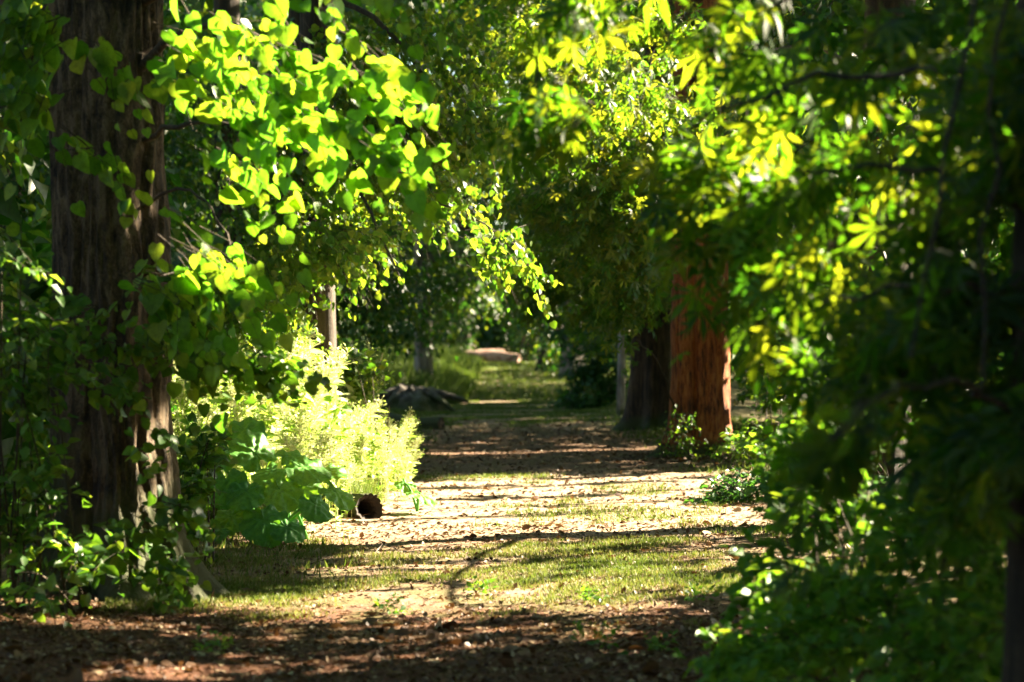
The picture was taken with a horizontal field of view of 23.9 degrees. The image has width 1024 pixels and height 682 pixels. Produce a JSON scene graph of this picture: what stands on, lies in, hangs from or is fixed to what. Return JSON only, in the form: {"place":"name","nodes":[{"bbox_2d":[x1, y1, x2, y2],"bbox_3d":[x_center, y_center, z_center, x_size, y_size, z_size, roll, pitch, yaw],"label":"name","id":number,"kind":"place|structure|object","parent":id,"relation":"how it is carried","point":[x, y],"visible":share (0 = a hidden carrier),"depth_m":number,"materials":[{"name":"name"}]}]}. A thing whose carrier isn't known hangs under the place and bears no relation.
{"place":"outdoors","nodes":[
{"label":"outdoors","id":0,"kind":"place"},
{"bbox_2d":[254,17,589,327],"label":"sky","id":1,"kind":"structure","parent":0,"point":[254,17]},
{"bbox_2d":[0,341,1005,681],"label":"ground","id":2,"kind":"structure","parent":0,"point":[434,517],"depth_m":15.66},
{"bbox_2d":[0,0,49,233],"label":"avenue tree","id":3,"kind":"object","parent":2,"relation":"on","point":[23,195],"visible":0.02,"depth_m":29.08,"materials":[{"name":"green plant"}]},
{"bbox_2d":[0,224,128,630],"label":"shrub","id":4,"kind":"object","parent":2,"relation":"on","point":[16,559],"visible":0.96,"depth_m":12.35,"materials":[{"name":"green plant"}]},
{"bbox_2d":[171,397,187,457],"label":"tall weed","id":5,"kind":"object","parent":2,"relation":"on","point":[179,418],"visible":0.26,"depth_m":20.67,"materials":[{"name":"green plant"}]},
{"bbox_2d":[171,361,222,455],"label":"tall weed","id":6,"kind":"object","parent":2,"relation":"on","point":[182,420],"visible":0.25,"depth_m":20.56,"materials":[{"name":"green plant"}]},
{"bbox_2d":[0,0,400,552],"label":"woodland","id":7,"kind":"object","parent":2,"relation":"on","point":[40,207],"visible":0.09,"depth_m":24.26,"materials":[{"name":"green plant"}]},
{"bbox_2d":[171,382,229,468],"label":"tall weed","id":8,"kind":"object","parent":2,"relation":"on","point":[188,409],"visible":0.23,"depth_m":20.59,"materials":[{"name":"green plant"}]},
{"bbox_2d":[184,397,228,439],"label":"tall weed","id":9,"kind":"object","parent":2,"relation":"on","point":[197,413],"visible":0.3,"depth_m":20.20,"materials":[{"name":"green plant"}]},
{"bbox_2d":[176,411,237,563],"bbox_3d":[-2.053,0.972,15.755,0.562,1.013,1.112,0,0,0],"label":"shrub","id":10,"kind":"object","parent":2,"relation":"on","point":[209,465],"visible":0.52,"depth_m":15.85,"materials":[{"name":"green plant"}]},
{"bbox_2d":[176,386,239,464],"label":"tall weed","id":11,"kind":"object","parent":2,"relation":"on","point":[208,414],"visible":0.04,"depth_m":20.52,"materials":[{"name":"green plant"}]},
{"bbox_2d":[191,625,233,652],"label":"seedling","id":12,"kind":"object","parent":2,"relation":"on","point":[217,642],"visible":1,"depth_m":11.38,"materials":[{"name":"green plant"}]},
{"bbox_2d":[173,340,265,416],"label":"tall weed","id":13,"kind":"object","parent":2,"relation":"on","point":[241,392],"visible":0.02,"depth_m":21.41,"materials":[{"name":"green plant"}]},
{"bbox_2d":[163,0,299,353],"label":"avenue tree","id":14,"kind":"object","parent":2,"relation":"on","point":[222,210],"visible":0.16,"depth_m":31.84,"materials":[{"name":"green plant"}]},
{"bbox_2d":[0,0,469,614],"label":"lime tree","id":15,"kind":"object","parent":2,"relation":"on","point":[108,88],"visible":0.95,"depth_m":12.64,"materials":[{"name":"green plant"}]},
{"bbox_2d":[207,337,271,474],"bbox_3d":[-2.281,0.720,20.147,0.594,1.532,0.995,0,0,13],"label":"tall weed","id":16,"kind":"object","parent":2,"relation":"on","point":[231,390],"visible":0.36,"depth_m":20.17,"materials":[{"name":"green plant"}]},
{"bbox_2d":[240,394,282,473],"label":"tall weed","id":17,"kind":"object","parent":2,"relation":"on","point":[256,408],"visible":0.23,"depth_m":19.99,"materials":[{"name":"yellow plant"}]},
{"bbox_2d":[233,404,293,475],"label":"tall weed","id":18,"kind":"object","parent":2,"relation":"on","point":[278,429],"visible":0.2,"depth_m":20.80,"materials":[{"name":"yellow plant"}]},
{"bbox_2d":[242,403,284,482],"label":"tall weed","id":19,"kind":"object","parent":2,"relation":"on","point":[263,420],"visible":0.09,"depth_m":20.24,"materials":[{"name":"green plant"}]},
{"bbox_2d":[186,416,355,547],"bbox_3d":[-1.855,1.047,17.975,1.433,0.928,1.982,0,0,0],"label":"butterbur","id":20,"kind":"object","parent":2,"relation":"on","point":[272,490],"visible":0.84,"depth_m":17.57,"materials":[{"name":"green plant"}]},
{"bbox_2d":[234,347,315,460],"bbox_3d":[-2.188,0.770,21.631,0.934,1.439,0.558,0,0,5],"label":"tall weed","id":21,"kind":"object","parent":2,"relation":"on","point":[303,356],"visible":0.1,"depth_m":21.64,"materials":[{"name":"green plant"}]},
{"bbox_2d":[247,337,304,462],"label":"tall weed","id":22,"kind":"object","parent":2,"relation":"on","point":[275,444],"visible":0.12,"depth_m":21.39,"materials":[{"name":"green plant"}]},
{"bbox_2d":[271,426,322,459],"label":"tall weed","id":23,"kind":"object","parent":2,"relation":"on","point":[310,448],"visible":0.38,"depth_m":19.88,"materials":[{"name":"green plant"}]},
{"bbox_2d":[279,382,315,457],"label":"tall weed","id":24,"kind":"object","parent":2,"relation":"on","point":[292,412],"visible":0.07,"depth_m":22.08,"materials":[{"name":"green plant"}]},
{"bbox_2d":[271,322,325,444],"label":"tall weed","id":25,"kind":"object","parent":2,"relation":"on","point":[314,351],"visible":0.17,"depth_m":22.42,"materials":[{"name":"yellow plant"}]},
{"bbox_2d":[265,396,334,508],"bbox_3d":[-1.723,0.979,19.981,0.700,1.078,0.418,0,0,40],"label":"tall weed","id":26,"kind":"object","parent":2,"relation":"on","point":[302,426],"visible":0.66,"depth_m":20.00,"materials":[{"name":"yellow plant"}]},
{"bbox_2d":[272,410,333,452],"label":"tall weed","id":27,"kind":"object","parent":2,"relation":"on","point":[281,427],"visible":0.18,"depth_m":21.36,"materials":[{"name":"yellow plant"}]},
{"bbox_2d":[278,398,328,476],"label":"tall weed","id":28,"kind":"object","parent":2,"relation":"on","point":[295,431],"visible":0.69,"depth_m":19.78,"materials":[{"name":"yellow plant"}]},
{"bbox_2d":[252,337,357,468],"bbox_3d":[-1.923,0.732,21.906,0.980,1.545,0.816,0,0,-28],"label":"tall weed","id":29,"kind":"object","parent":2,"relation":"on","point":[339,364],"visible":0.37,"depth_m":21.86,"materials":[{"name":"yellow plant"}]},
{"bbox_2d":[279,427,342,531],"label":"tall weed","id":30,"kind":"object","parent":2,"relation":"on","point":[316,450],"visible":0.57,"depth_m":18.77,"materials":[{"name":"green plant"}]},
{"bbox_2d":[288,438,339,523],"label":"tall weed","id":31,"kind":"object","parent":2,"relation":"on","point":[331,447],"visible":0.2,"depth_m":19.45,"materials":[{"name":"yellow plant"}]},
{"bbox_2d":[173,0,458,365],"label":"avenue tree","id":32,"kind":"object","parent":2,"relation":"on","point":[392,279],"visible":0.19,"depth_m":34.06,"materials":[{"name":"green plant"}]},
{"bbox_2d":[299,357,341,445],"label":"tall weed","id":33,"kind":"object","parent":2,"relation":"on","point":[323,367],"visible":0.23,"depth_m":22.88,"materials":[{"name":"yellow plant"}]},
{"bbox_2d":[288,376,354,466],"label":"tall weed","id":34,"kind":"object","parent":2,"relation":"on","point":[329,400],"visible":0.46,"depth_m":21.58,"materials":[{"name":"yellow plant"}]},
{"bbox_2d":[306,358,344,482],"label":"tall weed","id":35,"kind":"object","parent":2,"relation":"on","point":[337,380],"visible":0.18,"depth_m":23.47,"materials":[{"name":"yellow plant"}]},
{"bbox_2d":[303,366,348,456],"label":"tall weed","id":36,"kind":"object","parent":2,"relation":"on","point":[338,377],"visible":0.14,"depth_m":23.91,"materials":[{"name":"green plant"}]},
{"bbox_2d":[312,342,348,406],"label":"tall weed","id":37,"kind":"object","parent":2,"relation":"on","point":[342,366],"visible":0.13,"depth_m":24.12,"materials":[{"name":"yellow plant"}]},
{"bbox_2d":[319,413,342,465],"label":"tall weed","id":38,"kind":"object","parent":2,"relation":"on","point":[333,431],"visible":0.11,"depth_m":22.09,"materials":[{"name":"yellow plant"}]},
{"bbox_2d":[320,446,346,503],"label":"tall weed","id":39,"kind":"object","parent":2,"relation":"on","point":[324,486],"visible":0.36,"depth_m":19.99,"materials":[{"name":"yellow plant"}]},
{"bbox_2d":[303,400,363,462],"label":"tall weed","id":40,"kind":"object","parent":2,"relation":"on","point":[340,420],"visible":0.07,"depth_m":22.71,"materials":[{"name":"yellow plant"}]},
{"bbox_2d":[306,403,366,466],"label":"tall weed","id":41,"kind":"object","parent":2,"relation":"on","point":[348,433],"visible":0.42,"depth_m":21.99,"materials":[{"name":"yellow plant"}]},
{"bbox_2d":[323,486,350,530],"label":"tall weed","id":42,"kind":"object","parent":2,"relation":"on","point":[337,517],"visible":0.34,"depth_m":19.16,"materials":[{"name":"yellow plant"}]},
{"bbox_2d":[318,425,361,518],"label":"tall weed","id":43,"kind":"object","parent":2,"relation":"on","point":[341,446],"visible":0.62,"depth_m":20.04,"materials":[{"name":"yellow plant"}]},
{"bbox_2d":[335,458,357,518],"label":"tall weed","id":44,"kind":"object","parent":2,"relation":"on","point":[350,473],"visible":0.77,"depth_m":20.24,"materials":[{"name":"yellow plant"}]},
{"bbox_2d":[322,493,382,518],"bbox_3d":[-1.569,1.407,20.800,0.276,0.267,1.261,0,0,-36],"label":"log","id":45,"kind":"object","parent":2,"relation":"on","point":[369,505],"visible":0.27,"depth_m":20.38,"materials":[{"name":"brown wood"}]},
{"bbox_2d":[330,406,377,479],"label":"tall weed","id":46,"kind":"object","parent":2,"relation":"on","point":[369,435],"visible":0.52,"depth_m":22.30,"materials":[{"name":"yellow plant"}]},
{"bbox_2d":[337,414,373,479],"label":"tall weed","id":47,"kind":"object","parent":2,"relation":"on","point":[355,434],"visible":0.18,"depth_m":22.70,"materials":[{"name":"yellow plant"}]},
{"bbox_2d":[342,373,371,480],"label":"tall weed","id":48,"kind":"object","parent":2,"relation":"on","point":[352,395],"visible":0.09,"depth_m":25.34,"materials":[{"name":"green plant"}]},
{"bbox_2d":[337,337,379,401],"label":"tall weed","id":49,"kind":"object","parent":2,"relation":"on","point":[369,347],"visible":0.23,"depth_m":25.16,"materials":[{"name":"green plant"}]},
{"bbox_2d":[330,395,387,480],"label":"tall weed","id":50,"kind":"object","parent":2,"relation":"on","point":[379,410],"visible":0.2,"depth_m":23.82,"materials":[{"name":"yellow plant"}]},
{"bbox_2d":[351,463,368,487],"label":"tall weed","id":51,"kind":"object","parent":2,"relation":"on","point":[357,473],"visible":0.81,"depth_m":21.35,"materials":[{"name":"yellow plant"}]},
{"bbox_2d":[343,396,378,467],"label":"tall weed","id":52,"kind":"object","parent":2,"relation":"on","point":[349,403],"visible":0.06,"depth_m":24.59,"materials":[{"name":"yellow plant"}]},
{"bbox_2d":[347,388,375,480],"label":"tall weed","id":53,"kind":"object","parent":2,"relation":"on","point":[351,399],"visible":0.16,"depth_m":24.91,"materials":[{"name":"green plant"}]},
{"bbox_2d":[351,417,372,477],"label":"tall weed","id":54,"kind":"object","parent":2,"relation":"on","point":[368,428],"visible":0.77,"depth_m":22.45,"materials":[{"name":"yellow plant"}]},
{"bbox_2d":[344,400,381,482],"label":"tall weed","id":55,"kind":"object","parent":2,"relation":"on","point":[370,414],"visible":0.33,"depth_m":23.61,"materials":[{"name":"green plant"}]},
{"bbox_2d":[337,370,388,460],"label":"tall weed","id":56,"kind":"object","parent":2,"relation":"on","point":[382,374],"visible":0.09,"depth_m":25.65,"materials":[{"name":"green plant"}]},
{"bbox_2d":[344,366,386,484],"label":"tall weed","id":57,"kind":"object","parent":2,"relation":"on","point":[349,387],"visible":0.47,"depth_m":24.93,"materials":[{"name":"green plant"}]},
{"bbox_2d":[351,423,379,482],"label":"tall weed","id":58,"kind":"object","parent":2,"relation":"on","point":[364,448],"visible":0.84,"depth_m":22.31,"materials":[{"name":"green plant"}]},
{"bbox_2d":[178,0,563,406],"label":"lime tree","id":59,"kind":"object","parent":2,"relation":"on","point":[332,248],"visible":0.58,"depth_m":23.42,"materials":[{"name":"green plant"}]},
{"bbox_2d":[337,339,404,490],"bbox_3d":[-1.304,0.749,24.410,1.021,1.548,2.272,0,0,-30],"label":"shrub","id":60,"kind":"object","parent":2,"relation":"on","point":[368,367],"visible":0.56,"depth_m":24.92,"materials":[{"name":"green plant"}]},
{"bbox_2d":[358,419,385,482],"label":"tall weed","id":61,"kind":"object","parent":2,"relation":"on","point":[377,430],"visible":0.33,"depth_m":23.54,"materials":[{"name":"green plant"}]},
{"bbox_2d":[365,417,390,499],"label":"tall weed","id":62,"kind":"object","parent":2,"relation":"on","point":[374,443],"visible":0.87,"depth_m":22.52,"materials":[{"name":"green plant"}]},
{"bbox_2d":[370,440,385,491],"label":"tall weed","id":63,"kind":"object","parent":2,"relation":"on","point":[377,460],"visible":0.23,"depth_m":23.48,"materials":[{"name":"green plant"}]},
{"bbox_2d":[378,448,395,505],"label":"tall weed","id":64,"kind":"object","parent":2,"relation":"on","point":[386,459],"visible":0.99,"depth_m":22.12,"materials":[{"name":"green plant"}]},
{"bbox_2d":[372,434,406,501],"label":"tall weed","id":65,"kind":"object","parent":2,"relation":"on","point":[382,444],"visible":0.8,"depth_m":22.42,"materials":[{"name":"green plant"}]},
{"bbox_2d":[375,414,407,486],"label":"tall weed","id":66,"kind":"object","parent":2,"relation":"on","point":[398,427],"visible":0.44,"depth_m":24.82,"materials":[{"name":"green plant"}]},
{"bbox_2d":[371,592,412,614],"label":"seedling","id":67,"kind":"object","parent":2,"relation":"on","point":[396,601],"visible":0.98,"depth_m":13.43,"materials":[{"name":"green plant"}]},
{"bbox_2d":[385,442,403,486],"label":"tall weed","id":68,"kind":"object","parent":2,"relation":"on","point":[394,452],"visible":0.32,"depth_m":24.06,"materials":[{"name":"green plant"}]},
{"bbox_2d":[388,427,406,487],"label":"tall weed","id":69,"kind":"object","parent":2,"relation":"on","point":[394,437],"visible":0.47,"depth_m":24.51,"materials":[{"name":"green plant"}]},
{"bbox_2d":[380,407,416,481],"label":"tall weed","id":70,"kind":"object","parent":2,"relation":"on","point":[403,425],"visible":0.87,"depth_m":24.73,"materials":[{"name":"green plant"}]},
{"bbox_2d":[385,458,411,500],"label":"tall weed","id":71,"kind":"object","parent":2,"relation":"on","point":[394,488],"visible":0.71,"depth_m":22.59,"materials":[{"name":"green plant"}]},
{"bbox_2d":[392,450,414,495],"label":"tall weed","id":72,"kind":"object","parent":2,"relation":"on","point":[408,459],"visible":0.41,"depth_m":23.10,"materials":[{"name":"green plant"}]},
{"bbox_2d":[387,415,426,475],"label":"tall weed","id":73,"kind":"object","parent":2,"relation":"on","point":[415,423],"visible":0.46,"depth_m":25.18,"materials":[{"name":"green plant"}]},
{"bbox_2d":[399,457,414,496],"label":"tall weed","id":74,"kind":"object","parent":2,"relation":"on","point":[405,467],"visible":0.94,"depth_m":22.55,"materials":[{"name":"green plant"}]},
{"bbox_2d":[373,412,444,429],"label":"log","id":75,"kind":"object","parent":2,"relation":"on","point":[435,422],"visible":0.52,"depth_m":41.07,"materials":[{"name":"brown wood"}]},
{"bbox_2d":[397,434,423,480],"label":"tall weed","id":76,"kind":"object","parent":2,"relation":"on","point":[415,446],"visible":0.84,"depth_m":24.07,"materials":[{"name":"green plant"}]},
{"bbox_2d":[403,437,420,478],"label":"tall weed","id":77,"kind":"object","parent":2,"relation":"on","point":[408,443],"visible":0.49,"depth_m":25.20,"materials":[{"name":"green plant"}]},
{"bbox_2d":[394,478,437,511],"bbox_3d":[-0.838,1.356,21.133,0.283,0.289,0.562,0,0,-20],"label":"butterbur","id":78,"kind":"object","parent":2,"relation":"on","point":[404,486],"visible":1,"depth_m":21.15,"materials":[{"name":"green plant"}]},
{"bbox_2d":[193,6,640,354],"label":"woodland","id":79,"kind":"object","parent":2,"relation":"on","point":[485,339],"visible":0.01,"depth_m":101.99,"materials":[{"name":"green plant"}]},
{"bbox_2d":[374,382,468,411],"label":"tree stump","id":80,"kind":"object","parent":2,"relation":"on","point":[402,396],"visible":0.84,"depth_m":50.62,"materials":[{"name":"grey wood"}]},
{"bbox_2d":[356,10,490,378],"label":"avenue tree","id":81,"kind":"object","parent":2,"relation":"on","point":[422,349],"visible":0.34,"depth_m":60.89,"materials":[{"name":"green plant"}]},
{"bbox_2d":[413,155,521,353],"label":"avenue tree","id":82,"kind":"object","parent":2,"relation":"on","point":[462,331],"visible":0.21,"depth_m":94.39,"materials":[{"name":"green plant"}]},
{"bbox_2d":[463,575,498,594],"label":"seedling","id":83,"kind":"object","parent":2,"relation":"on","point":[469,584],"visible":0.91,"depth_m":14.36,"materials":[{"name":"green plant"}]},
{"bbox_2d":[463,349,504,355],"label":"felled log","id":84,"kind":"object","parent":2,"relation":"on","point":[485,350],"visible":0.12,"depth_m":87.92,"materials":[{"name":"brown wood"}]},
{"bbox_2d":[477,351,521,362],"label":"felled log","id":85,"kind":"object","parent":2,"relation":"on","point":[494,356],"visible":0.75,"depth_m":86.10,"materials":[{"name":"brown wood"}]},
{"bbox_2d":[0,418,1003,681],"bbox_3d":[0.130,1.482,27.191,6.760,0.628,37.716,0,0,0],"label":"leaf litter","id":86,"kind":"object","parent":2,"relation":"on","point":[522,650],"visible":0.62,"depth_m":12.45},
{"bbox_2d":[471,66,562,376],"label":"avenue tree","id":87,"kind":"object","parent":2,"relation":"on","point":[547,358],"visible":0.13,"depth_m":76.41,"materials":[{"name":"green plant"}]},
{"bbox_2d":[490,87,562,365],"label":"avenue tree","id":88,"kind":"object","parent":2,"relation":"on","point":[527,356],"visible":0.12,"depth_m":84.02,"materials":[{"name":"green plant"}]},
{"bbox_2d":[500,152,608,376],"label":"avenue tree","id":89,"kind":"object","parent":2,"relation":"on","point":[562,370],"visible":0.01,"depth_m":73.77,"materials":[{"name":"green plant"}]},
{"bbox_2d":[539,307,630,409],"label":"shrub","id":90,"kind":"object","parent":2,"relation":"on","point":[593,372],"visible":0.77,"depth_m":52.80,"materials":[{"name":"green plant"}]},
{"bbox_2d":[575,581,609,602],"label":"seedling","id":91,"kind":"object","parent":2,"relation":"on","point":[591,594],"visible":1,"depth_m":13.75,"materials":[{"name":"green plant"}]},
{"bbox_2d":[570,619,620,648],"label":"seedling","id":92,"kind":"object","parent":2,"relation":"on","point":[582,633],"visible":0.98,"depth_m":11.80,"materials":[{"name":"green plant"}]},
{"bbox_2d":[426,0,792,430],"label":"avenue tree","id":93,"kind":"object","parent":2,"relation":"on","point":[647,401],"visible":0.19,"depth_m":39.10,"materials":[{"name":"green plant"}]},
{"bbox_2d":[590,20,639,416],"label":"avenue tree","id":94,"kind":"object","parent":2,"relation":"on","point":[620,407],"visible":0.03,"depth_m":46.94,"materials":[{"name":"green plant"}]},
{"bbox_2d":[617,630,678,654],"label":"seedling","id":95,"kind":"object","parent":2,"relation":"on","point":[653,644],"visible":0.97,"depth_m":11.52,"materials":[{"name":"green plant"}]},
{"bbox_2d":[480,0,823,457],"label":"avenue tree","id":96,"kind":"object","parent":2,"relation":"on","point":[699,420],"visible":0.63,"depth_m":28.23,"materials":[{"name":"green plant"}]},
{"bbox_2d":[684,581,719,601],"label":"seedling","id":97,"kind":"object","parent":2,"relation":"on","point":[693,589],"visible":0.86,"depth_m":13.78,"materials":[{"name":"green plant"}]},
{"bbox_2d":[683,451,777,505],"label":"shrub","id":98,"kind":"object","parent":2,"relation":"on","point":[734,492],"visible":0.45,"depth_m":22.40,"materials":[{"name":"green plant"}]},
{"bbox_2d":[474,0,1023,681],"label":"foreground tree","id":99,"kind":"object","parent":2,"relation":"on","point":[938,324],"visible":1,"depth_m":7.97,"materials":[{"name":"green plant"}]},
{"bbox_2d":[710,322,827,468],"bbox_3d":[2.939,0.623,26.786,1.181,1.704,1.788,0,0,28],"label":"shrub","id":100,"kind":"object","parent":2,"relation":"on","point":[738,438],"visible":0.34,"depth_m":26.54,"materials":[{"name":"green plant"}]},
{"bbox_2d":[633,0,1016,451],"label":"woodland","id":101,"kind":"object","parent":2,"relation":"on","point":[849,11],"visible":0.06,"depth_m":34.05,"materials":[{"name":"green plant"}]},
{"bbox_2d":[659,0,1010,512],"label":"avenue tree","id":102,"kind":"object","parent":2,"relation":"on","point":[909,103],"visible":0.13,"depth_m":16.68,"materials":[{"name":"green plant"}]},
{"bbox_2d":[671,377,1005,681],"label":"shrub","id":103,"kind":"object","parent":2,"relation":"on","point":[964,624],"visible":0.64,"depth_m":9.24,"materials":[{"name":"green plant"}]},
{"bbox_2d":[760,308,1003,492],"bbox_3d":[2.739,0.583,18.647,1.306,1.749,2.768,0,0,-43],"label":"shrub","id":104,"kind":"object","parent":2,"relation":"on","point":[882,478],"visible":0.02,"depth_m":18.91,"materials":[{"name":"green plant"}]},
{"bbox_2d":[1,341,1005,631],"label":"grass","id":105,"kind":"structure","parent":0,"point":[461,375],"depth_m":16.89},
{"bbox_2d":[285,0,814,90],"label":"woodland","id":106,"kind":"object","parent":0,"point":[433,5],"visible":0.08,"depth_m":53.42,"materials":[{"name":"green plant"}]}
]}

